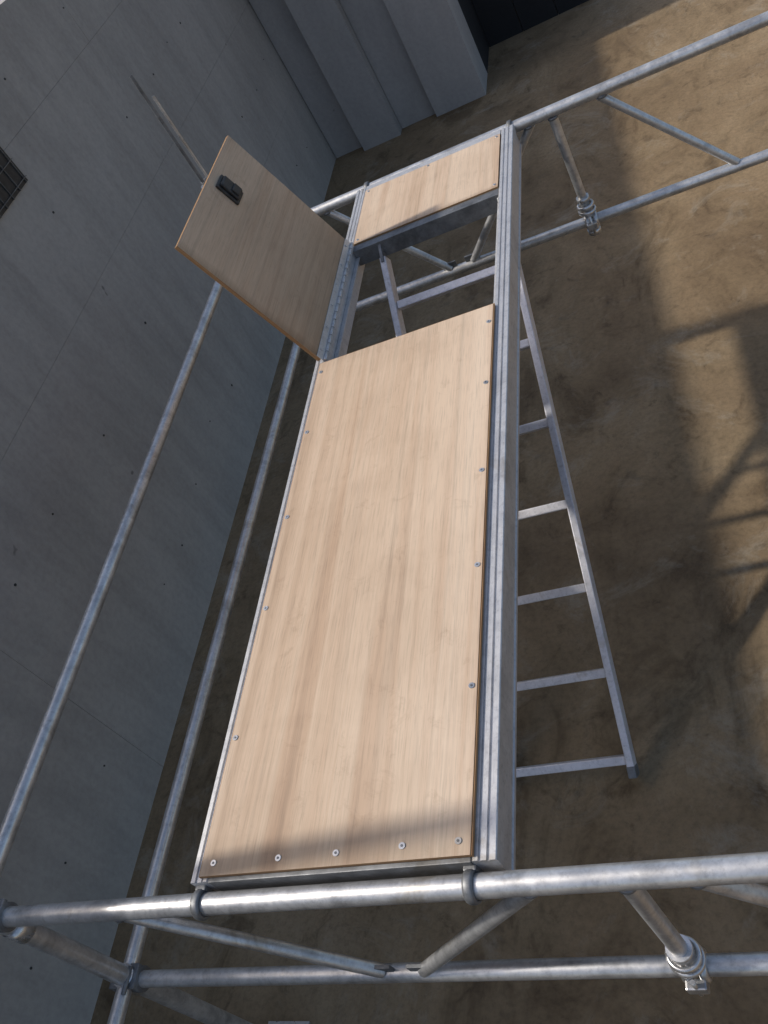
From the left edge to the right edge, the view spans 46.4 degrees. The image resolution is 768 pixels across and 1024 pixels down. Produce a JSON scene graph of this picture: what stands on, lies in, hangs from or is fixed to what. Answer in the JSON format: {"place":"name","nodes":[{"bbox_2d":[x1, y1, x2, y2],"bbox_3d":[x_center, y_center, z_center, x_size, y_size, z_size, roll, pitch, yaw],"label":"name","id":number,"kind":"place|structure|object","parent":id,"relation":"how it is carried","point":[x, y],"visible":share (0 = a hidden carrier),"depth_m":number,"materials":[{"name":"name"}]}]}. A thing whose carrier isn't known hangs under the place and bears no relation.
{"place":"outdoors","nodes":[
{"label":"outdoors","id":0,"kind":"place"},
{"bbox_2d":[90,0,767,1023],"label":"ground","id":1,"kind":"structure","parent":0,"point":[650,320],"depth_m":3.49,"materials":[{"name":"brown soil"}]},
{"bbox_2d":[0,0,335,1023],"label":"concrete wall","id":2,"kind":"structure","parent":1,"relation":"on","point":[96,270],"depth_m":4.00,"materials":[{"name":"grey concrete"}]},
{"bbox_2d":[0,147,27,217],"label":"vent grille","id":3,"kind":"object","parent":2,"relation":"attached to","point":[13,179],"visible":1,"depth_m":3.74,"materials":[{"name":"black metal"}]},
{"bbox_2d":[4,7,296,969],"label":"tie holes","id":4,"kind":"object","parent":2,"relation":"attached to","point":[104,435],"visible":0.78,"depth_m":3.95,"materials":[{"name":"grey concrete"}]},
{"bbox_2d":[249,0,486,157],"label":"sheet pile wall","id":5,"kind":"structure","parent":1,"relation":"on","point":[367,74],"depth_m":6.52,"materials":[{"name":"grey metal"}]},
{"bbox_2d":[0,852,767,1023],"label":"scaffold frame","id":6,"kind":"object","parent":1,"relation":"on","point":[734,876],"visible":1,"depth_m":1.74,"materials":[{"name":"metal"}]},
{"bbox_2d":[107,342,300,1023],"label":"scaffold rail","id":7,"kind":"object","parent":6,"relation":"attached to","point":[119,1008],"visible":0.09,"depth_m":2.77,"materials":[{"name":"metal"}]},
{"bbox_2d":[130,11,767,311],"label":"scaffold frame","id":8,"kind":"object","parent":1,"relation":"on","point":[591,219],"visible":0.71,"depth_m":3.32,"materials":[{"name":"metal"}]},
{"bbox_2d":[0,281,223,875],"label":"scaffold rail","id":9,"kind":"object","parent":8,"relation":"attached to","point":[17,807],"visible":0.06,"depth_m":2.47,"materials":[{"name":"metal"}]},
{"bbox_2d":[175,120,521,920],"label":"scaffold platform","id":10,"kind":"structure","parent":8,"relation":"attached to","point":[371,732],"depth_m":2.05,"materials":[{"name":"wood"}]},
{"bbox_2d":[378,198,639,778],"bbox_3d":[0.380,-0.059,2.946,0.471,1.228,1.512,-15,44,24],"label":"ladder","id":11,"kind":"object","parent":10,"relation":"hanging from","point":[627,758],"visible":0.64,"depth_m":2.85,"materials":[{"name":"metal"}]},
{"bbox_2d":[458,0,588,71],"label":"black hoarding","id":12,"kind":"object","parent":1,"relation":"on","point":[490,23],"visible":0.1,"depth_m":6.93,"materials":[{"name":"black"}]}
]}

